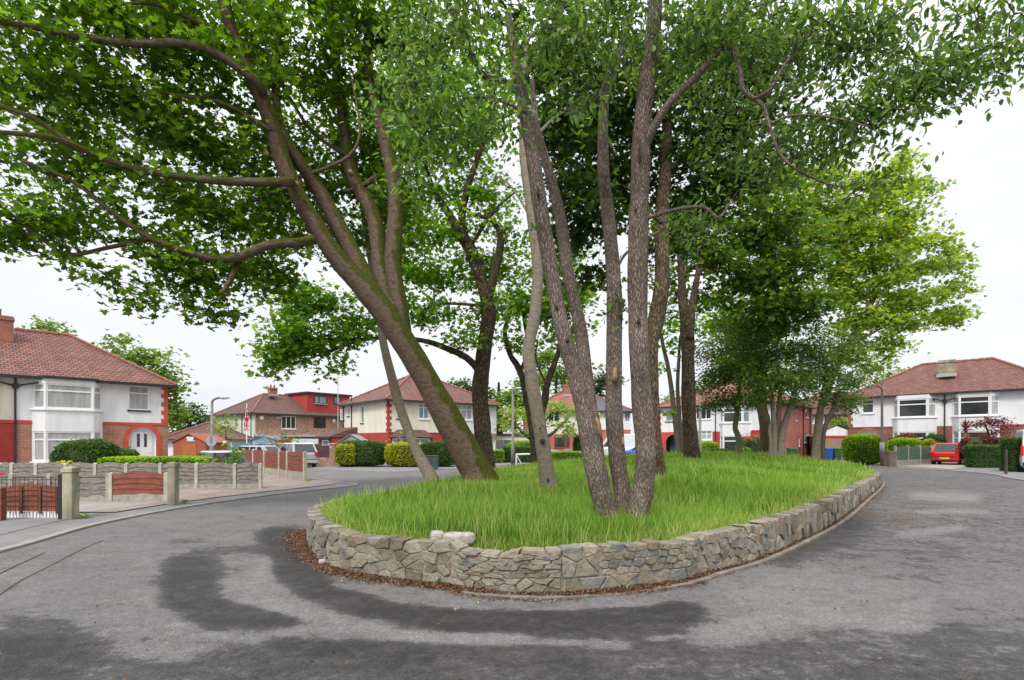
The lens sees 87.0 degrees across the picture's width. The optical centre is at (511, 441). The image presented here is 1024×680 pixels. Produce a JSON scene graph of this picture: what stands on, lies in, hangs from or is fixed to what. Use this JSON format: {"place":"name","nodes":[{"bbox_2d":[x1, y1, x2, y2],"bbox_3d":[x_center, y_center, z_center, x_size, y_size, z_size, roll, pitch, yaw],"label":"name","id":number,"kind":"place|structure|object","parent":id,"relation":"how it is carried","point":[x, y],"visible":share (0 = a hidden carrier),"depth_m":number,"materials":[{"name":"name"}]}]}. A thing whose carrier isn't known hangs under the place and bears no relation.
{"place":"outdoors","nodes":[
{"label":"outdoors","id":0,"kind":"place"},
{"bbox_2d":[7,501,164,511],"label":"driveway","id":1,"kind":"structure","parent":0,"point":[87,506],"depth_m":13.26,"materials":[{"name":"concrete"}]},
{"bbox_2d":[0,309,177,463],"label":"semi detached house","id":2,"kind":"structure","parent":0,"point":[56,388],"depth_m":28.48,"materials":[{"name":"white paint"}]},
{"bbox_2d":[33,431,43,460],"bbox_3d":[-23.773,0.230,27.177,0.631,1.500,0.057,0,0,4],"label":"window","id":3,"kind":"structure","parent":2,"relation":"in","point":[38,436],"depth_m":27.17,"materials":[{"name":"white plastic"}]},
{"bbox_2d":[33,383,43,407],"bbox_3d":[-23.773,-2.315,27.177,0.631,1.270,0.057,0,0,4],"label":"window","id":4,"kind":"structure","parent":2,"relation":"in","point":[38,389],"depth_m":27.17,"materials":[{"name":"white plastic"}]},
{"bbox_2d":[46,431,92,460],"bbox_3d":[-22.788,0.230,27.839,0.057,1.500,1.876,0,0,44],"label":"window","id":5,"kind":"structure","parent":2,"relation":"in","point":[53,438],"depth_m":27.54,"materials":[{"name":"white plastic"}]},
{"bbox_2d":[46,383,92,409],"bbox_3d":[-22.788,-2.315,27.839,0.057,1.270,1.876,0,0,44],"label":"window","id":6,"kind":"structure","parent":2,"relation":"in","point":[58,396],"depth_m":27.80,"materials":[{"name":"grey glass"}]},
{"bbox_2d":[94,386,100,409],"bbox_3d":[-22.171,-2.315,28.852,0.057,1.270,0.631,0,0,-7],"label":"window","id":7,"kind":"structure","parent":2,"relation":"in","point":[97,390],"depth_m":28.90,"materials":[{"name":"grey glass"}]},
{"bbox_2d":[127,385,150,411],"bbox_3d":[-21.016,-2.410,30.416,0.155,1.442,1.104,0,0,44],"label":"window","id":8,"kind":"structure","parent":2,"relation":"in","point":[138,396],"depth_m":30.45,"materials":[{"name":"white plastic"}]},
{"bbox_2d":[131,432,151,455],"bbox_3d":[-21.041,0.419,30.695,0.053,1.961,1.000,0,0,44],"label":"door","id":9,"kind":"structure","parent":2,"relation":"in","point":[141,442],"depth_m":30.70,"materials":[{"name":"white plastic"}]},
{"bbox_2d":[166,461,180,504],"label":"gate pier","id":10,"kind":"structure","parent":0,"point":[173,483],"depth_m":13.27,"materials":[{"name":"stone"}]},
{"bbox_2d":[0,478,352,547],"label":"pavement","id":11,"kind":"structure","parent":0,"point":[10,525],"depth_m":10.74,"materials":[{"name":"concrete"}]},
{"bbox_2d":[0,487,5,520],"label":"gate post","id":12,"kind":"object","parent":11,"relation":"on","point":[2,503],"visible":1,"depth_m":10.75,"materials":[{"name":"red wood"}]},
{"bbox_2d":[0,477,57,517],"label":"wooden gate","id":13,"kind":"structure","parent":11,"relation":"on","point":[28,497],"depth_m":11.12,"materials":[{"name":"red wood"}]},
{"bbox_2d":[58,473,61,518],"bbox_3d":[-9.095,1.105,10.934,0.115,0.930,0.115,0,0,0],"label":"gate post","id":14,"kind":"object","parent":11,"relation":"on","point":[59,496],"visible":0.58,"depth_m":10.88,"materials":[{"name":"black metal"}]},
{"bbox_2d":[60,466,80,519],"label":"gate pier","id":15,"kind":"structure","parent":11,"relation":"on","point":[70,492],"depth_m":10.83,"materials":[{"name":"stone"}]},
{"bbox_2d":[171,433,229,455],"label":"shed","id":16,"kind":"structure","parent":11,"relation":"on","point":[182,446],"depth_m":31.00,"materials":[{"name":"orange wood"}]},
{"bbox_2d":[183,442,195,455],"bbox_3d":[-18.501,0.775,30.983,0.781,1.450,0.025,0,0,0],"label":"door","id":17,"kind":"structure","parent":16,"relation":"in","point":[189,448],"depth_m":30.97,"materials":[{"name":"orange wood"}]},
{"bbox_2d":[206,396,229,450],"bbox_3d":[-16.624,-0.507,30.589,1.353,4.124,0.283,0,0,0],"label":"street lamp","id":18,"kind":"object","parent":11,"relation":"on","point":[211,441],"visible":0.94,"depth_m":30.52,"materials":[{"name":"grey metal"}]},
{"bbox_2d":[232,445,279,450],"bbox_3d":[-16.100,0.900,32.992,4.043,1.331,1.700,0,0,13],"label":"parked car","id":19,"kind":"object","parent":11,"relation":"on","point":[268,447],"visible":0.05,"depth_m":32.34,"materials":[{"name":"silver metal"}]},
{"bbox_2d":[92,474,335,511],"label":"driveway","id":20,"kind":"structure","parent":0,"point":[272,482],"depth_m":17.46,"materials":[{"name":"grey concrete"}]},
{"bbox_2d":[0,473,107,500],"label":"panel fence","id":21,"kind":"object","parent":20,"relation":"on","point":[92,487],"visible":0.52,"depth_m":14.18,"materials":[{"name":"concrete"}]},
{"bbox_2d":[48,438,119,463],"bbox_3d":[-16.479,0.707,20.989,2.604,1.707,1.807,0,0,0],"label":"bush","id":22,"kind":"object","parent":20,"relation":"on","point":[91,451],"visible":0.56,"depth_m":20.36,"materials":[{"name":"green plant"}]},
{"bbox_2d":[112,446,139,455],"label":"bush","id":23,"kind":"object","parent":20,"relation":"on","point":[123,451],"visible":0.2,"depth_m":21.09,"materials":[{"name":"green plant"}]},
{"bbox_2d":[0,462,262,487],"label":"panel fence","id":24,"kind":"object","parent":20,"relation":"on","point":[224,475],"visible":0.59,"depth_m":17.93,"materials":[{"name":"concrete"}]},
{"bbox_2d":[108,472,166,500],"bbox_3d":[-9.745,1.182,14.100,1.531,0.786,0.090,0,0,0],"label":"panel fence","id":25,"kind":"object","parent":20,"relation":"on","point":[130,486],"visible":0.96,"depth_m":14.08,"materials":[{"name":"wood"}]},
{"bbox_2d":[96,455,218,463],"bbox_3d":[-13.353,1.043,20.301,4.495,1.067,1.142,0,0,0],"label":"hedge","id":26,"kind":"object","parent":20,"relation":"on","point":[157,459],"visible":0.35,"depth_m":19.92,"materials":[{"name":"green plant"}]},
{"bbox_2d":[196,450,247,463],"bbox_3d":[-11.962,0.962,21.875,3.431,1.209,1.646,0,0,44],"label":"parked car","id":27,"kind":"object","parent":20,"relation":"on","point":[220,456],"visible":0.12,"depth_m":20.90,"materials":[{"name":"grey paint"}]},
{"bbox_2d":[222,443,245,463],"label":"rose bush","id":28,"kind":"object","parent":20,"relation":"on","point":[235,460],"visible":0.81,"depth_m":19.38,"materials":[{"name":"green plant"}]},
{"bbox_2d":[242,449,306,480],"bbox_3d":[-11.557,0.976,25.620,0.231,1.198,10.714,0,0,-38],"label":"panel fence","id":29,"kind":"object","parent":20,"relation":"on","point":[291,464],"visible":0.91,"depth_m":23.91,"materials":[{"name":"wood"}]},
{"bbox_2d":[213,385,352,444],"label":"semi detached house","id":30,"kind":"structure","parent":0,"point":[301,414],"depth_m":66.43,"materials":[{"name":"brick"}]},
{"bbox_2d":[281,416,296,429],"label":"window","id":31,"kind":"structure","parent":30,"relation":"in","point":[286,421],"depth_m":65.01,"materials":[{"name":"white plastic"}]},
{"bbox_2d":[0,465,1023,679],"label":"road","id":32,"kind":"structure","parent":0,"point":[169,578],"depth_m":5.08,"materials":[{"name":"grey asphalt"}]},
{"bbox_2d":[0,477,358,552],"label":"kerb","id":33,"kind":"structure","parent":32,"relation":"on","point":[36,540],"depth_m":11.05,"materials":[{"name":"concrete"}]},
{"bbox_2d":[511,387,520,464],"bbox_3d":[0.364,-1.072,36.600,0.880,5.254,0.261,0,0,0],"label":"street lamp","id":34,"kind":"object","parent":32,"relation":"on","point":[512,445],"visible":0.88,"depth_m":36.52,"materials":[{"name":"grey metal"}]},
{"bbox_2d":[306,471,880,594],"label":"stone wall","id":35,"kind":"structure","parent":32,"relation":"on","point":[576,566],"depth_m":6.14,"materials":[{"name":"grey stone"}]},
{"bbox_2d":[443,532,475,544],"bbox_3d":[-0.606,1.107,6.199,0.381,0.132,0.203,0,0,6],"label":"loose stone","id":36,"kind":"object","parent":35,"relation":"on","point":[459,536],"visible":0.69,"depth_m":6.11,"materials":[{"name":"white stone"}]},
{"bbox_2d":[307,464,1023,480],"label":"kerb","id":37,"kind":"structure","parent":32,"relation":"on","point":[867,466],"depth_m":29.22,"materials":[{"name":"concrete"}]},
{"bbox_2d":[461,481,884,599],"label":"kerb","id":38,"kind":"structure","parent":32,"relation":"on","point":[767,559],"depth_m":6.43,"materials":[{"name":"grey concrete"}]},
{"bbox_2d":[0,0,1023,433],"label":"sky","id":39,"kind":"structure","parent":0,"point":[986,159],"materials":[{"name":"white"}]},
{"bbox_2d":[521,382,631,450],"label":"semi detached house","id":40,"kind":"structure","parent":0,"point":[560,443],"depth_m":58.47,"materials":[{"name":"white paint"}]},
{"bbox_2d":[554,435,569,447],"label":"window","id":41,"kind":"structure","parent":40,"relation":"in","point":[559,442],"depth_m":57.65,"materials":[{"name":"grey glass"}]},
{"bbox_2d":[307,460,1023,478],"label":"pavement","id":42,"kind":"structure","parent":0,"point":[386,467],"depth_m":31.52,"materials":[{"name":"concrete"}]},
{"bbox_2d":[168,421,253,455],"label":"bungalow","id":43,"kind":"object","parent":42,"relation":"on","point":[203,427],"visible":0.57,"depth_m":47.35,"materials":[{"name":"brown tile"}]},
{"bbox_2d":[201,409,249,439],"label":"shrub","id":44,"kind":"object","parent":42,"relation":"on","point":[226,426],"visible":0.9,"depth_m":43.95,"materials":[{"name":"green plant"}]},
{"bbox_2d":[257,426,309,444],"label":"shrub","id":45,"kind":"object","parent":42,"relation":"on","point":[286,440],"visible":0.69,"depth_m":40.96,"materials":[{"name":"green plant"}]},
{"bbox_2d":[253,443,336,465],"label":"boundary wall","id":46,"kind":"structure","parent":42,"relation":"on","point":[326,456],"depth_m":35.49,"materials":[{"name":"brick"}]},
{"bbox_2d":[280,443,317,466],"bbox_3d":[-13.709,0.819,34.138,1.740,1.495,4.271,0,0,-38],"label":"parked car","id":47,"kind":"object","parent":42,"relation":"on","point":[311,451],"visible":0.37,"depth_m":32.78,"materials":[{"name":"silver metal"}]},
{"bbox_2d":[333,443,356,465],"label":"hedge","id":48,"kind":"object","parent":42,"relation":"on","point":[344,454],"visible":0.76,"depth_m":33.22,"materials":[{"name":"yellow plant"}]},
{"bbox_2d":[334,440,386,465],"bbox_3d":[-9.559,0.714,34.315,3.317,1.691,2.078,0,0,0],"label":"hedge","id":49,"kind":"object","parent":42,"relation":"on","point":[370,453],"visible":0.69,"depth_m":33.50,"materials":[{"name":"green plant"}]},
{"bbox_2d":[384,442,422,465],"bbox_3d":[-6.676,0.773,33.997,2.727,1.574,1.870,0,0,0],"label":"hedge","id":50,"kind":"object","parent":42,"relation":"on","point":[398,454],"visible":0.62,"depth_m":33.30,"materials":[{"name":"yellow plant"}]},
{"bbox_2d":[313,375,502,449],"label":"semi detached house","id":51,"kind":"structure","parent":42,"relation":"on","point":[371,414],"depth_m":44.82,"materials":[{"name":"white paint"}]},
{"bbox_2d":[418,404,429,419],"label":"window","id":52,"kind":"structure","parent":51,"relation":"in","point":[423,411],"depth_m":44.01,"materials":[{"name":"white plastic"}]},
{"bbox_2d":[456,404,472,420],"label":"window","id":53,"kind":"structure","parent":51,"relation":"in","point":[466,410],"depth_m":46.76,"materials":[{"name":"white plastic"}]},
{"bbox_2d":[420,441,454,465],"bbox_3d":[-4.682,0.745,34.190,2.646,1.630,2.051,0,0,0],"label":"hedge","id":54,"kind":"object","parent":42,"relation":"on","point":[439,448],"visible":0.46,"depth_m":33.38,"materials":[{"name":"green plant"}]},
{"bbox_2d":[496,433,529,441],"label":"garage","id":55,"kind":"structure","parent":42,"relation":"on","point":[503,436],"depth_m":50.50,"materials":[{"name":"white plastic"}]},
{"bbox_2d":[502,445,529,462],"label":"hedge","id":56,"kind":"object","parent":42,"relation":"on","point":[518,450],"visible":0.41,"depth_m":40.43,"materials":[{"name":"green plant"}]},
{"bbox_2d":[491,397,604,439],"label":"blossom tree","id":57,"kind":"object","parent":42,"relation":"on","point":[560,425],"visible":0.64,"depth_m":46.17,"materials":[{"name":"green plant"}]},
{"bbox_2d":[551,451,581,460],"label":"hedge","id":58,"kind":"object","parent":42,"relation":"on","point":[558,455],"visible":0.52,"depth_m":40.68,"materials":[{"name":"green plant"}]},
{"bbox_2d":[603,434,634,456],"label":"parked van","id":59,"kind":"object","parent":42,"relation":"on","point":[629,441],"visible":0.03,"depth_m":49.06,"materials":[{"name":"white paint"}]},
{"bbox_2d":[660,378,816,457],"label":"semi detached house","id":60,"kind":"structure","parent":42,"relation":"on","point":[718,429],"depth_m":48.41,"materials":[{"name":"white paint"}]},
{"bbox_2d":[723,436,736,450],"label":"window","id":61,"kind":"structure","parent":60,"relation":"in","point":[729,442],"depth_m":46.80,"materials":[{"name":"grey glass"}]},
{"bbox_2d":[723,408,741,422],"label":"window","id":62,"kind":"structure","parent":60,"relation":"in","point":[727,418],"depth_m":46.80,"materials":[{"name":"white plastic"}]},
{"bbox_2d":[806,425,847,459],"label":"garage","id":63,"kind":"structure","parent":42,"relation":"on","point":[836,435],"depth_m":46.38,"materials":[{"name":"white brick"}]},
{"bbox_2d":[825,438,843,459],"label":"door","id":64,"kind":"structure","parent":63,"relation":"in","point":[829,442],"depth_m":46.37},
{"bbox_2d":[840,433,886,464],"bbox_3d":[23.874,0.484,36.592,2.890,2.152,2.090,0,0,0],"label":"bush","id":65,"kind":"object","parent":42,"relation":"on","point":[860,448],"visible":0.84,"depth_m":35.92,"materials":[{"name":"green plant"}]},
{"bbox_2d":[869,384,884,465],"bbox_3d":[23.573,-1.072,34.993,1.088,5.254,0.285,0,0,0],"label":"street lamp","id":66,"kind":"object","parent":42,"relation":"on","point":[881,446],"visible":0.88,"depth_m":34.93,"materials":[{"name":"grey metal"}]},
{"bbox_2d":[845,357,1023,462],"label":"semi detached house","id":67,"kind":"structure","parent":42,"relation":"on","point":[944,398],"depth_m":41.23,"materials":[{"name":"white paint"}]},
{"bbox_2d":[861,399,874,414],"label":"window","id":68,"kind":"structure","parent":67,"relation":"in","point":[870,409],"depth_m":44.54,"materials":[{"name":"white plastic"}]},
{"bbox_2d":[898,398,926,416],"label":"window","id":69,"kind":"structure","parent":67,"relation":"in","point":[906,407],"depth_m":41.91,"materials":[{"name":"white plastic"}]},
{"bbox_2d":[928,398,935,416],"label":"window","id":70,"kind":"structure","parent":67,"relation":"in","point":[931,402],"depth_m":41.22,"materials":[{"name":"white plastic"}]},
{"bbox_2d":[959,395,989,415],"bbox_3d":[33.528,-2.600,39.155,0.057,1.400,1.683,0,0,-42],"label":"window","id":71,"kind":"structure","parent":67,"relation":"in","point":[968,405],"depth_m":39.15,"materials":[{"name":"glass"}]},
{"bbox_2d":[991,395,998,414],"bbox_3d":[34.423,-2.600,38.529,0.631,1.400,0.057,0,0,-2],"label":"window","id":72,"kind":"structure","parent":67,"relation":"in","point":[994,398],"depth_m":38.54,"materials":[{"name":"white plastic"}]},
{"bbox_2d":[963,444,1000,467],"bbox_3d":[28.732,0.869,32.599,2.488,1.452,0.890,0,0,6],"label":"hedge","id":73,"kind":"object","parent":42,"relation":"on","point":[982,456],"visible":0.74,"depth_m":32.32,"materials":[{"name":"green plant"}]},
{"bbox_2d":[962,415,1020,436],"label":"red maple tree","id":74,"kind":"object","parent":42,"relation":"on","point":[997,422],"visible":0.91,"depth_m":36.39,"materials":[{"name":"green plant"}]},
{"bbox_2d":[998,436,1020,471],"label":"hedge","id":75,"kind":"object","parent":42,"relation":"on","point":[1011,444],"visible":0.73,"depth_m":28.07,"materials":[{"name":"green plant"}]},
{"bbox_2d":[1016,429,1023,471],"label":"parked van","id":76,"kind":"object","parent":42,"relation":"on","point":[1019,433],"visible":0.53,"depth_m":27.67,"materials":[{"name":"white paint"}]},
{"bbox_2d":[884,451,896,466],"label":"gate pier","id":77,"kind":"structure","parent":0,"point":[890,458],"depth_m":33.63,"materials":[{"name":"grey concrete"}]},
{"bbox_2d":[877,462,965,468],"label":"driveway","id":78,"kind":"structure","parent":0,"point":[948,465],"depth_m":35.00,"materials":[{"name":"concrete"}]},
{"bbox_2d":[887,437,921,459],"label":"hedge","id":79,"kind":"object","parent":78,"relation":"on","point":[902,442],"visible":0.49,"depth_m":37.58,"materials":[{"name":"green plant"}]},
{"bbox_2d":[894,445,932,464],"bbox_3d":[27.535,0.921,36.951,7.021,1.309,0.133,0,0,-37],"label":"panel fence","id":80,"kind":"object","parent":78,"relation":"on","point":[918,455],"visible":0.94,"depth_m":36.79,"materials":[{"name":"concrete"}]},
{"bbox_2d":[930,443,963,464],"bbox_3d":[30.197,0.830,37.277,3.485,1.480,1.814,0,0,-42],"label":"parked car","id":81,"kind":"object","parent":78,"relation":"on","point":[943,452],"visible":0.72,"depth_m":36.26,"materials":[{"name":"red paint"}]},
{"bbox_2d":[955,434,1000,462],"bbox_3d":[31.151,0.511,35.582,3.804,2.098,1.526,0,0,0],"label":"bush","id":82,"kind":"object","parent":78,"relation":"on","point":[986,440],"visible":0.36,"depth_m":35.35,"materials":[{"name":"green plant"}]},
{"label":"turf mound","id":83,"kind":"structure","parent":0,"visible":0},
{"bbox_2d":[0,0,498,482],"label":"sycamore tree","id":84,"kind":"object","parent":83,"relation":"on","point":[378,290],"visible":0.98,"depth_m":11.39,"materials":[{"name":"green plant"}]},
{"bbox_2d":[309,126,438,481],"bbox_3d":[-3.862,-3.787,15.277,3.890,10.262,2.403,0,0,0],"label":"slender tree","id":85,"kind":"object","parent":83,"relation":"on","point":[426,468],"visible":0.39,"depth_m":14.53,"materials":[{"name":"grey plant"}]},
{"bbox_2d":[234,2,552,467],"bbox_3d":[-3.816,-6.940,20.361,11.685,17.300,6.215,0,0,-21],"label":"maple tree","id":86,"kind":"object","parent":83,"relation":"on","point":[288,349],"visible":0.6,"depth_m":20.17,"materials":[{"name":"green plant"}]},
{"bbox_2d":[476,245,604,463],"bbox_3d":[1.484,-4.070,24.387,6.134,10.717,4.318,0,0,-24],"label":"forked tree","id":87,"kind":"object","parent":83,"relation":"on","point":[519,304],"visible":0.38,"depth_m":23.93,"materials":[{"name":"green plant"}]},
{"bbox_2d":[481,3,629,488],"bbox_3d":[1.109,-4.604,13.523,4.137,11.647,3.378,0,0,-44],"label":"smooth barked tree","id":88,"kind":"object","parent":83,"relation":"on","point":[553,141],"visible":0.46,"depth_m":12.97,"materials":[{"name":"grey plant"}]},
{"bbox_2d":[313,449,874,551],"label":"long grass","id":89,"kind":"structure","parent":83,"relation":"on","point":[507,543],"depth_m":8.96,"materials":[{"name":"green plant"}]},
{"bbox_2d":[405,0,844,476],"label":"half hidden tree","id":90,"kind":"object","parent":83,"relation":"on","point":[662,183],"visible":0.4,"depth_m":15.23,"materials":[{"name":"green plant"}]},
{"bbox_2d":[340,0,1023,519],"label":"clustered stem tree","id":91,"kind":"object","parent":83,"relation":"on","point":[934,80],"visible":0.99,"depth_m":6.76,"materials":[{"name":"green plant"}]},
{"bbox_2d":[658,306,706,452],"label":"twin slender tree","id":92,"kind":"object","parent":83,"relation":"on","point":[677,426],"visible":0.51,"depth_m":26.92,"materials":[{"name":"grey plant"}]},
{"bbox_2d":[674,322,783,454],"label":"holly tree","id":93,"kind":"object","parent":83,"relation":"on","point":[720,371],"visible":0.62,"depth_m":26.88,"materials":[{"name":"green plant"}]},
{"bbox_2d":[620,178,851,458],"bbox_3d":[9.878,-5.047,23.728,10.239,12.186,5.194,0,0,0],"label":"fissured bark tree","id":94,"kind":"object","parent":83,"relation":"on","point":[769,239],"visible":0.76,"depth_m":22.73,"materials":[{"name":"green plant"}]},
{"bbox_2d":[694,283,816,452],"bbox_3d":[13.772,-4.291,31.113,7.370,10.747,5.598,0,0,0],"label":"broad trunk tree","id":95,"kind":"object","parent":83,"relation":"on","point":[764,418],"visible":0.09,"depth_m":30.74,"materials":[{"name":"green plant"}]},
{"bbox_2d":[704,296,853,455],"bbox_3d":[12.488,-3.031,25.325,6.749,7.899,4.534,0,0,0],"label":"bushy multistem tree","id":96,"kind":"object","parent":83,"relation":"on","point":[796,381],"visible":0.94,"depth_m":24.89,"materials":[{"name":"green plant"}]},
{"bbox_2d":[789,327,889,459],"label":"hand tree","id":97,"kind":"object","parent":83,"relation":"on","point":[816,439],"visible":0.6,"depth_m":25.90,"materials":[{"name":"green plant"}]},
{"bbox_2d":[811,371,873,460],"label":"leaning sapling","id":98,"kind":"object","parent":83,"relation":"on","point":[834,404],"visible":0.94,"depth_m":24.91,"materials":[{"name":"green plant"}]},
{"bbox_2d":[768,142,990,422],"bbox_3d":[19.594,-7.457,29.942,13.110,17.609,6.017,0,0,0],"label":"lime tree","id":99,"kind":"object","parent":83,"relation":"on","point":[895,223],"visible":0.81,"depth_m":29.23,"materials":[{"name":"green plant"}]},
{"label":"driveway","id":100,"kind":"structure","parent":0,"visible":0},
{"bbox_2d":[735,433,759,452],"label":"bush","id":101,"kind":"object","parent":100,"relation":"on","point":[751,442],"visible":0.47,"depth_m":42.00,"materials":[{"name":"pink plant"}]},
{"label":"ground","id":102,"kind":"structure","parent":0,"visible":0},
{"bbox_2d":[17,314,77,335],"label":"distant tree","id":103,"kind":"object","parent":102,"relation":"on","point":[49,326],"visible":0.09,"depth_m":61.27,"materials":[{"name":"green plant"}]},
{"bbox_2d":[91,329,199,433],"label":"distant tree","id":104,"kind":"object","parent":102,"relation":"on","point":[176,413],"visible":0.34,"depth_m":55.75,"materials":[{"name":"green plant"}]},
{"bbox_2d":[168,398,215,428],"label":"distant tree","id":105,"kind":"object","parent":102,"relation":"on","point":[198,414],"visible":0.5,"depth_m":73.78,"materials":[{"name":"green plant"}]},
{"bbox_2d":[447,376,503,426],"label":"distant tree","id":106,"kind":"object","parent":102,"relation":"on","point":[462,383],"visible":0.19,"depth_m":71.40,"materials":[{"name":"green plant"}]},
{"bbox_2d":[491,370,553,432],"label":"distant tree","id":107,"kind":"object","parent":102,"relation":"on","point":[506,396],"visible":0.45,"depth_m":69.45,"materials":[{"name":"green plant"}]},
{"bbox_2d":[521,342,595,396],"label":"distant tree","id":108,"kind":"object","parent":102,"relation":"on","point":[545,357],"visible":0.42,"depth_m":75.39,"materials":[{"name":"green plant"}]},
{"bbox_2d":[591,362,628,396],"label":"distant tree","id":109,"kind":"object","parent":102,"relation":"on","point":[600,380],"visible":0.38,"depth_m":77.86,"materials":[{"name":"green plant"}]},
{"bbox_2d":[804,392,851,436],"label":"brick house","id":110,"kind":"structure","parent":102,"relation":"on","point":[826,411],"depth_m":62.95,"materials":[{"name":"brown brick"}]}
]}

